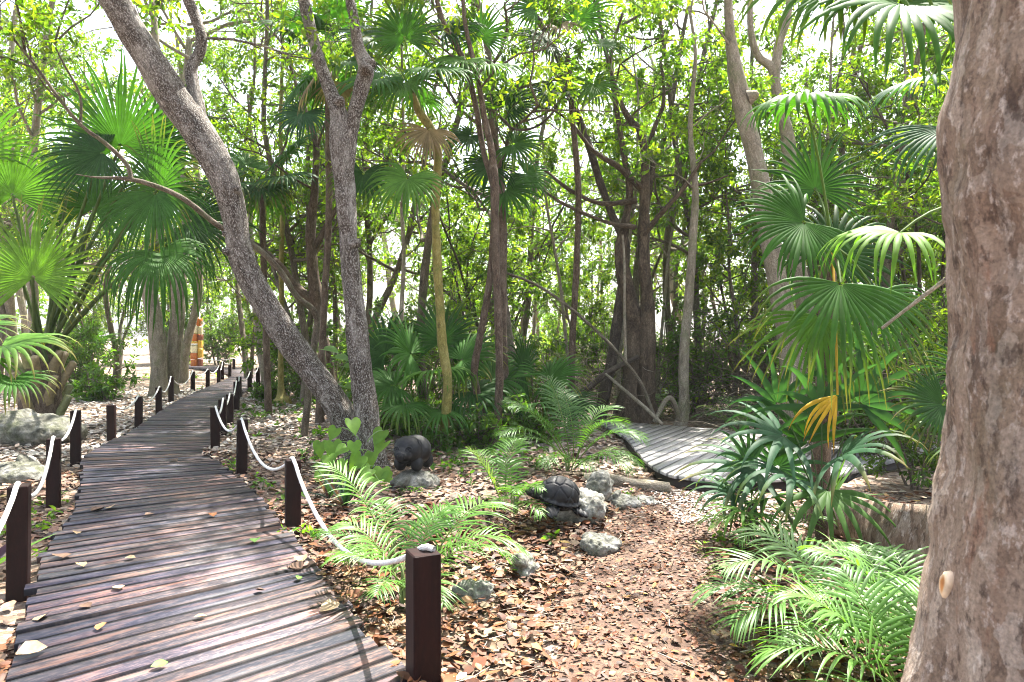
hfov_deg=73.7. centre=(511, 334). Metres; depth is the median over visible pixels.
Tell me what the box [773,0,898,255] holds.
forest tree
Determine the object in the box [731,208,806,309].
forest tree
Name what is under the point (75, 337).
leafy shrub
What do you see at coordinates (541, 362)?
leafy shrub
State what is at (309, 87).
thin fan palm
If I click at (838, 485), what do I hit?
sword leaf plant
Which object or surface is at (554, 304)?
forest tree
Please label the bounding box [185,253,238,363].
forest tree
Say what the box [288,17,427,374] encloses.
forest tree
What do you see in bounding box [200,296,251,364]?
leafy shrub
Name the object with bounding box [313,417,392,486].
climbing plant
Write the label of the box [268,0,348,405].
slim tree
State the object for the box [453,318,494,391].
leafy shrub
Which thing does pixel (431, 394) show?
shrub
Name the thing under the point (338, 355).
arum plant
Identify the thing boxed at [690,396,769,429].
feather palm
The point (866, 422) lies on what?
leafy shrub
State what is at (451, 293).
forest tree
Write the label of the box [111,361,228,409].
rope
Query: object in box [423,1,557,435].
thin fan palm
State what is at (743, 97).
spotted tree
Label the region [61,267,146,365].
forest tree
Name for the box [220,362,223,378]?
rope post
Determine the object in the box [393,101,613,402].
forest tree
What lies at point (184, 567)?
boardwalk
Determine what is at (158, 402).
rope post
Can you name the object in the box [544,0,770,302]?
forest tree
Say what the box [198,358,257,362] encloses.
rope
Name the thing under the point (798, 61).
forest tree
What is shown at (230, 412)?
rope post
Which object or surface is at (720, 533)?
ground cover
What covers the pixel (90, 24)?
sky
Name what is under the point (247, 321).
forest tree
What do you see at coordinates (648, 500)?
rock
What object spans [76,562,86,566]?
fallen leaf
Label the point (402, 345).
fan palm
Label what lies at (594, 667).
path
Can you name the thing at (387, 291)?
forest tree
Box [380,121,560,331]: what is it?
forest tree
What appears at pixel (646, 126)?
forest tree
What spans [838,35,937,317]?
forest tree
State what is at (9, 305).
forest tree
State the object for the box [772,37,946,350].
forest tree
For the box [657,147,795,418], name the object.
forest tree
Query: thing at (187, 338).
forest tree
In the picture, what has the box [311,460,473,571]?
feather palm
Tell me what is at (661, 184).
forest tree
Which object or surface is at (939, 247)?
forest tree
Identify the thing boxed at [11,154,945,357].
woods
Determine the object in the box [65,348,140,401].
shrub
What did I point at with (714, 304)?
forest tree
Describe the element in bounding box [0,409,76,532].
rope
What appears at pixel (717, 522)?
feather palm
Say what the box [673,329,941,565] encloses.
lady palm
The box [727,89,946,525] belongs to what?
fan palm
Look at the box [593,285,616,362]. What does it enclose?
forest tree
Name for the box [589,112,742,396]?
forest tree
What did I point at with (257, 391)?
shrub
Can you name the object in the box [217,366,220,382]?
rope post
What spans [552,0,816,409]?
forest tree
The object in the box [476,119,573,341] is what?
forest tree
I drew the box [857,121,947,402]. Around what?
forest tree
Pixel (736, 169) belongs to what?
forest tree
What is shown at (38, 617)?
fallen leaf
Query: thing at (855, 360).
leafy shrub
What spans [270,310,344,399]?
leafy shrub
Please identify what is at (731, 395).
dead brush
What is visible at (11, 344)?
fan palm
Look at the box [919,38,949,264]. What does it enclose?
forest tree
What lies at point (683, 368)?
slender tree
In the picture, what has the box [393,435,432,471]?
pig statue
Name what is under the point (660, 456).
boardwalk
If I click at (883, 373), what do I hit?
leafy shrub
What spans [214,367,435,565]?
rope
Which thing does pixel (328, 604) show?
fallen leaf
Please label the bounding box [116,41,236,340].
forest tree
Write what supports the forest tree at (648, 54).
on the ground at (880, 484)
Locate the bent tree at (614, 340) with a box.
[492,0,640,424]
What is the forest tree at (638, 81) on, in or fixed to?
on the ground at (880, 484)
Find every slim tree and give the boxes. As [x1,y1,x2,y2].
[172,0,318,384]
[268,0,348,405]
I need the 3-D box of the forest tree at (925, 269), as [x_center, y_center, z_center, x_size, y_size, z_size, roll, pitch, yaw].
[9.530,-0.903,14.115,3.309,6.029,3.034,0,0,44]
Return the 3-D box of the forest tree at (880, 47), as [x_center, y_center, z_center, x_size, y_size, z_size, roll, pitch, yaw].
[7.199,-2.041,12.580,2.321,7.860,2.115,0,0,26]
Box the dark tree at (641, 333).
[463,0,782,424]
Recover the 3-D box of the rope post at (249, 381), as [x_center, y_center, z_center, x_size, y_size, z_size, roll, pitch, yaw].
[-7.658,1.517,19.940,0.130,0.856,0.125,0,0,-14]
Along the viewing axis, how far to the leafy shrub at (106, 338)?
23.89 m
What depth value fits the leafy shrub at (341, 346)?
21.38 m
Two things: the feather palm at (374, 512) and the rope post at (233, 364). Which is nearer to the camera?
the feather palm at (374, 512)
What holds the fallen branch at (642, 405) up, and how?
on the boardwalk at (660, 456)
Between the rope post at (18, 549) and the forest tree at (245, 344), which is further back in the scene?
the forest tree at (245, 344)
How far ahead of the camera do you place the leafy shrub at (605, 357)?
19.28 m
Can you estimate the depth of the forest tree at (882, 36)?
14.78 m
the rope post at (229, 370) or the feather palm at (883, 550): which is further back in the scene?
the rope post at (229, 370)
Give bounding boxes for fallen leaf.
[15,640,46,653]
[32,612,48,619]
[52,553,70,557]
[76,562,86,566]
[79,602,91,606]
[91,506,103,510]
[94,622,105,629]
[151,659,167,666]
[289,560,303,567]
[294,554,306,560]
[320,599,339,610]
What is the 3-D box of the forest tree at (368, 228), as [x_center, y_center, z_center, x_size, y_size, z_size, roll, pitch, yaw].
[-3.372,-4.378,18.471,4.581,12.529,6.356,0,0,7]
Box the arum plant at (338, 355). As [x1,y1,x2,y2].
[321,346,350,388]
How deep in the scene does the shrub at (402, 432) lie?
11.04 m
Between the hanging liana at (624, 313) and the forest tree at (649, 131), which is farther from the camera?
the forest tree at (649, 131)
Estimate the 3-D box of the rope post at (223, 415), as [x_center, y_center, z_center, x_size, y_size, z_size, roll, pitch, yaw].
[-4.742,1.465,11.196,0.128,0.814,0.125,0,0,-14]
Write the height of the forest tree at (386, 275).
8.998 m
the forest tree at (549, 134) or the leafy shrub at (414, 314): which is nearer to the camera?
the leafy shrub at (414, 314)
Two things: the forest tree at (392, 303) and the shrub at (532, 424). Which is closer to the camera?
the shrub at (532, 424)
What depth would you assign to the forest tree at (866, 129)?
12.49 m
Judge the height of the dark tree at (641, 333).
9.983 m
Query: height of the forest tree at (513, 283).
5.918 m
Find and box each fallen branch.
[507,272,658,423]
[569,355,638,404]
[605,373,662,424]
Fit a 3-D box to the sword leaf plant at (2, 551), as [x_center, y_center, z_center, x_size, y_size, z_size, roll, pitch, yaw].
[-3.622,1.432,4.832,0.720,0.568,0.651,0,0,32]
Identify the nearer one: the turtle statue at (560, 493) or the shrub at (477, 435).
the turtle statue at (560, 493)
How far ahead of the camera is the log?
7.25 m
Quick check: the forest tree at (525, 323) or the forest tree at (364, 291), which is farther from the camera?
the forest tree at (364, 291)
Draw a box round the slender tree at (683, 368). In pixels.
[614,0,802,425]
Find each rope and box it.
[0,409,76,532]
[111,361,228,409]
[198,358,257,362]
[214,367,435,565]
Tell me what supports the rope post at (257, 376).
on the ground at (880, 484)
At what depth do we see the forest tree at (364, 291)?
36.84 m
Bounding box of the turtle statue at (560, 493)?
[525,476,587,518]
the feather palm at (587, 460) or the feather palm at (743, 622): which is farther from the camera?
the feather palm at (587, 460)
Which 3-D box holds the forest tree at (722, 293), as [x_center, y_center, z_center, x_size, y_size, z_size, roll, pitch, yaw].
[5.849,-2.017,15.939,4.977,7.765,4.238,0,0,39]
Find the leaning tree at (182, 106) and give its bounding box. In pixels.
[0,0,387,464]
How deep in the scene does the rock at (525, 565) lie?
4.76 m
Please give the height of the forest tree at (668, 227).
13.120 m
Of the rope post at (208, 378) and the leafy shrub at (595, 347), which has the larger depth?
the rope post at (208, 378)
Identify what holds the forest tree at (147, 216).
on the ground at (880, 484)
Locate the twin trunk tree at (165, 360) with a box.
[68,0,319,396]
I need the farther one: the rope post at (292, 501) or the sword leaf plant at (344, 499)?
the sword leaf plant at (344, 499)
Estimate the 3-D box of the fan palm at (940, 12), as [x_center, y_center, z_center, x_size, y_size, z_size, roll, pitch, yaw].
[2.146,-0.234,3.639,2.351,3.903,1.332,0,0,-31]
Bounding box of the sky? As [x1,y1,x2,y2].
[0,0,954,337]
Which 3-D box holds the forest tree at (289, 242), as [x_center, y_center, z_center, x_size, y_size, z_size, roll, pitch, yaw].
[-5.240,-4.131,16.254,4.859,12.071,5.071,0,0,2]
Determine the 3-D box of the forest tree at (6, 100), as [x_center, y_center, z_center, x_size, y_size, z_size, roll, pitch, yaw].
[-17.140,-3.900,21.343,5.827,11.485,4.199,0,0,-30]
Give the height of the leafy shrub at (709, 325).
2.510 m
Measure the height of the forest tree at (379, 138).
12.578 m
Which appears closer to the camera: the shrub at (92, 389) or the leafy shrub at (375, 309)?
the leafy shrub at (375, 309)
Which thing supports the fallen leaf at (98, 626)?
on the boardwalk at (184, 567)
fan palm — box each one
[0,44,263,415]
[0,314,78,414]
[190,133,324,414]
[254,0,407,423]
[325,0,487,449]
[332,295,546,440]
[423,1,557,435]
[467,329,610,437]
[500,0,634,425]
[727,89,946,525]
[733,0,954,187]
[877,329,947,465]
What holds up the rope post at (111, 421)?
on the ground at (880, 484)
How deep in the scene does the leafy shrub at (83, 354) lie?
19.57 m
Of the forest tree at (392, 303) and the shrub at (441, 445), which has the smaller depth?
the shrub at (441, 445)
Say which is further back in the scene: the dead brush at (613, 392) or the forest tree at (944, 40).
the forest tree at (944, 40)
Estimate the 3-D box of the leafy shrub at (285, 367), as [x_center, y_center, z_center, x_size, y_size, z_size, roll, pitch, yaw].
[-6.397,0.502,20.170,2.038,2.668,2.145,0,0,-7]
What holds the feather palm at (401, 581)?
on the ground at (880, 484)
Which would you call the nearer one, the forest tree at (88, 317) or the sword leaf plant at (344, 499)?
the sword leaf plant at (344, 499)
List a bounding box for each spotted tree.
[654,0,806,426]
[745,0,815,386]
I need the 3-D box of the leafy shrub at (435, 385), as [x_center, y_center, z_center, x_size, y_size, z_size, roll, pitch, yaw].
[-1.769,0.382,17.134,2.155,3.046,2.303,0,0,-9]
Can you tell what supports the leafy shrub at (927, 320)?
on the ground at (880, 484)
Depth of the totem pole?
34.85 m
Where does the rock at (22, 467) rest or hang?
on the ground at (880, 484)
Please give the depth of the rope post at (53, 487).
6.73 m
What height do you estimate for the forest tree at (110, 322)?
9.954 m
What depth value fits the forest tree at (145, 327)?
38.38 m
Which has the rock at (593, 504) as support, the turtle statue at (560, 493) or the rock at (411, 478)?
the turtle statue at (560, 493)
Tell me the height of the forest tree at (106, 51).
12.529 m
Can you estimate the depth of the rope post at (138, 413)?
12.30 m
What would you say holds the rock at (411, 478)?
on the ground at (880, 484)
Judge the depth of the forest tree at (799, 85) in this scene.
19.36 m
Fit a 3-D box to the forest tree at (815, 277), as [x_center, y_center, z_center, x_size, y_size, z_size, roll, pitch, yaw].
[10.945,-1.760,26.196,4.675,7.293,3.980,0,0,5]
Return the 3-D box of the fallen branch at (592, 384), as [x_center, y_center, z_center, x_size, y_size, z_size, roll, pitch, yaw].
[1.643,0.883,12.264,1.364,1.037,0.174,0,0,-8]
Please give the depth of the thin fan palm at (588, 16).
11.77 m
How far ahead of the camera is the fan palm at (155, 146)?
11.79 m
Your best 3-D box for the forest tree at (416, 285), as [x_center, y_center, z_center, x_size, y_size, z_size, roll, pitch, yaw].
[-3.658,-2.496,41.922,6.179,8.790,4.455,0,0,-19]
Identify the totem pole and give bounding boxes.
[190,312,203,365]
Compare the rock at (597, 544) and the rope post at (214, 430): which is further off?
the rope post at (214, 430)
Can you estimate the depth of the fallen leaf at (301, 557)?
4.81 m
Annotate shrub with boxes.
[29,315,128,390]
[54,315,104,379]
[63,318,117,353]
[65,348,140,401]
[161,304,216,356]
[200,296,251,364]
[246,371,290,400]
[259,320,318,391]
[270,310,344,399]
[326,295,426,401]
[327,321,349,375]
[341,377,409,437]
[349,316,433,384]
[374,307,438,389]
[382,384,441,436]
[400,411,463,454]
[404,291,479,402]
[408,390,438,408]
[448,389,527,451]
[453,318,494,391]
[487,333,565,402]
[491,316,568,415]
[493,382,567,442]
[542,310,609,390]
[575,318,622,403]
[594,330,623,393]
[601,331,665,385]
[653,286,740,415]
[655,328,713,397]
[701,315,754,395]
[740,330,780,391]
[785,320,923,458]
[806,311,911,426]
[842,349,947,489]
[862,290,947,434]
[889,290,947,432]
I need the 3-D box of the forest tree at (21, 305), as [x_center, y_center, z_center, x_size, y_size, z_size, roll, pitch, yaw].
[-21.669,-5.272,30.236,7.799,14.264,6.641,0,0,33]
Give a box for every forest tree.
[0,0,160,353]
[0,4,139,375]
[0,31,153,331]
[0,48,71,266]
[0,104,71,373]
[0,105,105,345]
[10,100,126,331]
[38,153,124,369]
[40,91,190,378]
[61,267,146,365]
[65,226,142,361]
[112,151,203,338]
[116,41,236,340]
[125,266,190,363]
[129,27,268,382]
[160,221,228,360]
[175,0,337,380]
[183,0,385,404]
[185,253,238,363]
[186,115,303,377]
[203,149,302,342]
[203,273,278,361]
[224,0,394,383]
[226,188,345,393]
[230,292,276,361]
[246,18,510,399]
[246,22,395,377]
[269,105,386,308]
[277,0,464,324]
[287,139,410,303]
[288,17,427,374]
[300,0,583,407]
[328,0,645,400]
[335,67,465,318]
[344,0,449,398]
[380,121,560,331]
[392,221,484,387]
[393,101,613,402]
[404,222,487,354]
[408,171,556,412]
[451,189,571,379]
[458,0,640,340]
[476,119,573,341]
[507,70,604,365]
[524,220,614,381]
[525,0,738,292]
[537,239,616,387]
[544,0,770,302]
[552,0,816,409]
[570,110,686,301]
[581,12,735,359]
[582,0,794,341]
[582,33,699,399]
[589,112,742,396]
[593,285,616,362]
[628,84,715,405]
[638,97,750,339]
[650,178,795,358]
[657,0,841,395]
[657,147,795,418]
[675,87,885,405]
[689,242,806,392]
[700,0,937,293]
[713,0,929,223]
[719,1,936,225]
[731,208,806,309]
[739,13,882,316]
[739,201,859,316]
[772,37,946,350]
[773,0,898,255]
[777,18,954,328]
[803,66,948,285]
[819,201,941,348]
[838,21,954,333]
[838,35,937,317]
[845,27,954,307]
[857,55,947,310]
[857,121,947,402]
[868,22,953,302]
[883,25,954,233]
[895,177,945,305]
[903,205,947,390]
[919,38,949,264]
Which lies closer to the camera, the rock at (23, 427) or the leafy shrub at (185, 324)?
the rock at (23, 427)
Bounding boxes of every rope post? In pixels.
[5,483,31,602]
[45,437,61,509]
[70,410,81,466]
[106,404,116,440]
[134,396,142,427]
[155,387,162,412]
[168,377,173,401]
[190,371,194,390]
[206,369,209,386]
[210,407,219,448]
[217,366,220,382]
[218,399,226,435]
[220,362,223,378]
[226,394,233,424]
[228,364,231,377]
[232,359,234,369]
[233,381,239,411]
[236,377,241,396]
[236,419,247,474]
[247,372,251,392]
[256,367,259,385]
[285,458,300,529]
[405,547,440,681]
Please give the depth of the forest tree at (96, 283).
26.90 m
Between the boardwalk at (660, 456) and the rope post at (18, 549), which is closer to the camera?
the rope post at (18, 549)
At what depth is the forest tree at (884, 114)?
15.66 m
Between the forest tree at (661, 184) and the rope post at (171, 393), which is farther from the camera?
the rope post at (171, 393)
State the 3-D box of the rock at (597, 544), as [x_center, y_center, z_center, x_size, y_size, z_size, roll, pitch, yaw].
[0.697,1.669,5.364,0.341,0.230,0.316,0,0,0]
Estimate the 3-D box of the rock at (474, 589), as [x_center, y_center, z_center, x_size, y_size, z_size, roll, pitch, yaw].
[-0.244,1.674,4.371,0.286,0.235,0.246,0,0,0]
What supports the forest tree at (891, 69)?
on the ground at (880, 484)
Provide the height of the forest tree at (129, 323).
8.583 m
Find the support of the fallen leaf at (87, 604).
on the boardwalk at (184, 567)
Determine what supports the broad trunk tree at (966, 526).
on the ground at (880, 484)
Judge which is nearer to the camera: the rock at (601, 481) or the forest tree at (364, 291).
the rock at (601, 481)
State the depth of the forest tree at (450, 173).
11.61 m
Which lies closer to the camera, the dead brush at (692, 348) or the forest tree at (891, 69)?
the dead brush at (692, 348)
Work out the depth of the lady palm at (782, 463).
5.49 m
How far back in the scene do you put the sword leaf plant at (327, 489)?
6.90 m
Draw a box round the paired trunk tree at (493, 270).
[377,0,598,448]
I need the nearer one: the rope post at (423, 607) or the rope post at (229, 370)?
the rope post at (423, 607)
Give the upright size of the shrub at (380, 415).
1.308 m
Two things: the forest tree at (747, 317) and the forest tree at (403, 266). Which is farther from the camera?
the forest tree at (747, 317)
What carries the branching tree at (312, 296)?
on the ground at (880, 484)
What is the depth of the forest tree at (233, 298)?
33.98 m
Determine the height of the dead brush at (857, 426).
2.534 m
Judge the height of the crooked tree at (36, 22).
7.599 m
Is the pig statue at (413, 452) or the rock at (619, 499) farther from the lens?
the pig statue at (413, 452)
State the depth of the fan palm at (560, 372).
11.18 m
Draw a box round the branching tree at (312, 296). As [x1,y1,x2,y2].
[136,0,392,415]
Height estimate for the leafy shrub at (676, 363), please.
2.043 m
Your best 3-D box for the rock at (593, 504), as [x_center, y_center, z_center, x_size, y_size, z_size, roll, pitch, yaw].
[0.573,1.529,6.052,0.562,0.378,0.514,0,0,0]
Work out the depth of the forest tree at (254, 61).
20.57 m
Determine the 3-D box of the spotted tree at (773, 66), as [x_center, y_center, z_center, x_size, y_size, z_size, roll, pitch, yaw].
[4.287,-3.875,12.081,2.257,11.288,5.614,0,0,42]
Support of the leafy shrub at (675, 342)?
on the ground at (880, 484)
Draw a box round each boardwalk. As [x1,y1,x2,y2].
[6,365,409,681]
[599,422,940,493]
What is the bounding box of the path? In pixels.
[544,491,731,681]
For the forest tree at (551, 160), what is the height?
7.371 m
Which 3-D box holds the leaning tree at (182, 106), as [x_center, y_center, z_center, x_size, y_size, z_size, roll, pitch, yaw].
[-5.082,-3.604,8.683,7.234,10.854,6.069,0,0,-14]
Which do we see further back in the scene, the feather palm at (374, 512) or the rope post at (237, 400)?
the rope post at (237, 400)
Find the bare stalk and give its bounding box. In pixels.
[881,277,944,329]
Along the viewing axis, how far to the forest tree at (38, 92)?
18.77 m
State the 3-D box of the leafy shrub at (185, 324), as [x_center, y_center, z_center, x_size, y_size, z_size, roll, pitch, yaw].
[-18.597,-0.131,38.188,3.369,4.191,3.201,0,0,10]
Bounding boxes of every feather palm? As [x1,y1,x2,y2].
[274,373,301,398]
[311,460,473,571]
[321,495,530,611]
[456,437,550,521]
[493,374,650,475]
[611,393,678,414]
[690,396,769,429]
[690,518,918,665]
[694,476,838,551]
[745,563,920,681]
[787,532,928,645]
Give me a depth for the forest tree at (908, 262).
14.51 m
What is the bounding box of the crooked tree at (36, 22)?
[0,0,319,437]
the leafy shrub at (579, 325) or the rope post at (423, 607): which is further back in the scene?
the leafy shrub at (579, 325)
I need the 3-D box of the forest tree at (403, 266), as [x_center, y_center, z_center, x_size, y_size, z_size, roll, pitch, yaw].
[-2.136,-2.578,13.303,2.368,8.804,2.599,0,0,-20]
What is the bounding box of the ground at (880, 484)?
[0,338,939,681]
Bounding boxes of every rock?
[0,408,87,445]
[0,454,44,485]
[389,468,439,491]
[451,578,495,603]
[512,551,539,578]
[553,487,607,524]
[579,532,621,556]
[586,469,614,500]
[606,490,641,509]
[636,494,657,504]
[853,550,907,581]
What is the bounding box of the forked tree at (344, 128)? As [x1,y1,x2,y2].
[254,0,390,472]
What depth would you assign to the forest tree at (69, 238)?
41.79 m
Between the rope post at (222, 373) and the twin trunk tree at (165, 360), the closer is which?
the twin trunk tree at (165, 360)
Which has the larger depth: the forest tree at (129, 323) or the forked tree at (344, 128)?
the forest tree at (129, 323)
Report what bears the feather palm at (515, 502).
on the ground at (880, 484)
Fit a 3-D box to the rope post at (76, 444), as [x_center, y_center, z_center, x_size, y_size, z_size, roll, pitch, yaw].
[-5.686,1.471,8.899,0.117,0.965,0.127,0,0,-26]
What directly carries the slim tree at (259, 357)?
on the ground at (880, 484)
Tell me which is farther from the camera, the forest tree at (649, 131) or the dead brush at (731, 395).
the forest tree at (649, 131)
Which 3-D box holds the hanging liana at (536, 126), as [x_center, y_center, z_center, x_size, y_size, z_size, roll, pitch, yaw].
[0.378,-3.713,10.800,1.182,0.988,0.043,0,0,0]
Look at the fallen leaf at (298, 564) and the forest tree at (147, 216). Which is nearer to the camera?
the fallen leaf at (298, 564)
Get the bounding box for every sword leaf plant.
[0,534,53,563]
[301,459,382,506]
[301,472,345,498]
[777,454,876,496]
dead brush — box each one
[437,307,742,423]
[576,279,780,427]
[653,277,947,482]
[657,280,922,430]
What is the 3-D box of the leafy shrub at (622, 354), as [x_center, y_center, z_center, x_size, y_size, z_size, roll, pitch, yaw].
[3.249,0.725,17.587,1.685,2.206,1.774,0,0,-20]
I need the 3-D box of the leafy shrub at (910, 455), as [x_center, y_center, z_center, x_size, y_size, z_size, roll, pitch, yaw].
[4.457,0.969,7.319,1.220,1.610,1.609,0,0,-19]
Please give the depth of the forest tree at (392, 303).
37.05 m
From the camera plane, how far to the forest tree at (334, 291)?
18.04 m
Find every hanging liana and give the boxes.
[499,69,572,130]
[622,235,626,359]
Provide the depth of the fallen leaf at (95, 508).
6.15 m
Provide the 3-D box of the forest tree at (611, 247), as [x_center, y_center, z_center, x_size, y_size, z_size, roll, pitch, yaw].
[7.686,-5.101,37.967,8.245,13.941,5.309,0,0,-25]
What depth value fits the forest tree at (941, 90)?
11.34 m
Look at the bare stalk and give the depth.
4.59 m
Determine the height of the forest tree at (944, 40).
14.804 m
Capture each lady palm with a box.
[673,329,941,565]
[680,402,839,541]
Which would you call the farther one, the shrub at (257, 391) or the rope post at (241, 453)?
the shrub at (257, 391)
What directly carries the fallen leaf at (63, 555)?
on the boardwalk at (184, 567)
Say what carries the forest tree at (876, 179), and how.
on the ground at (880, 484)
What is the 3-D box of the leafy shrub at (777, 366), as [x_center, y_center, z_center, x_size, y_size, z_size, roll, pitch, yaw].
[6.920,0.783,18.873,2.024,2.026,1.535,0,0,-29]
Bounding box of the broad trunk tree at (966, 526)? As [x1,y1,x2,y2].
[789,0,1023,681]
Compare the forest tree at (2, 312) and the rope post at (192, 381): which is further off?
the forest tree at (2, 312)
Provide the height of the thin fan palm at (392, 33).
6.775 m
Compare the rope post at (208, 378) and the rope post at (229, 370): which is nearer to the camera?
the rope post at (208, 378)
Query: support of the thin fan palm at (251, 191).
on the ground at (880, 484)
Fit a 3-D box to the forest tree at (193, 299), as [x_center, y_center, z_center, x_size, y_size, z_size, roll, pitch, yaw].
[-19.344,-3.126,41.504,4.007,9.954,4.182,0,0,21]
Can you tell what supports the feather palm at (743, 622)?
on the ground at (880, 484)
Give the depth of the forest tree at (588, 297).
18.16 m
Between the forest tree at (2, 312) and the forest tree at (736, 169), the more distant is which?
the forest tree at (2, 312)
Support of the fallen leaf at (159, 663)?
on the boardwalk at (184, 567)
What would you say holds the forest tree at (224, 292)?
on the ground at (880, 484)
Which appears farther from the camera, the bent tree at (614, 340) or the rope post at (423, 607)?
the bent tree at (614, 340)
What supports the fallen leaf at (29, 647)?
on the boardwalk at (184, 567)
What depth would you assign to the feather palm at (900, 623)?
2.99 m
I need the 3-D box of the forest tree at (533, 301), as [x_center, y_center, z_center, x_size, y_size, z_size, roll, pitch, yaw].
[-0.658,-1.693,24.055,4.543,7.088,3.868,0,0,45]
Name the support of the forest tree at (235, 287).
on the ground at (880, 484)
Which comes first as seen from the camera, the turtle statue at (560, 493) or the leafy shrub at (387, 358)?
the turtle statue at (560, 493)
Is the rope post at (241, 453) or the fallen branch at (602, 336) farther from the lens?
the fallen branch at (602, 336)
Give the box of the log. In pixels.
[584,473,670,492]
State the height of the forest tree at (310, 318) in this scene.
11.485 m
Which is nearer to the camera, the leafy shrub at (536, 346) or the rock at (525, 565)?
the rock at (525, 565)
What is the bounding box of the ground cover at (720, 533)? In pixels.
[0,364,836,574]
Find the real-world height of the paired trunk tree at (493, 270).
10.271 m
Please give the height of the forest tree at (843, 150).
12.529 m
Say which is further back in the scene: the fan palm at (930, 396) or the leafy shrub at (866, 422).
the leafy shrub at (866, 422)
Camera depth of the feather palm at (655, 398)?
13.40 m
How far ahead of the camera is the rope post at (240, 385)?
18.10 m
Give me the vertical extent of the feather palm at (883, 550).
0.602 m

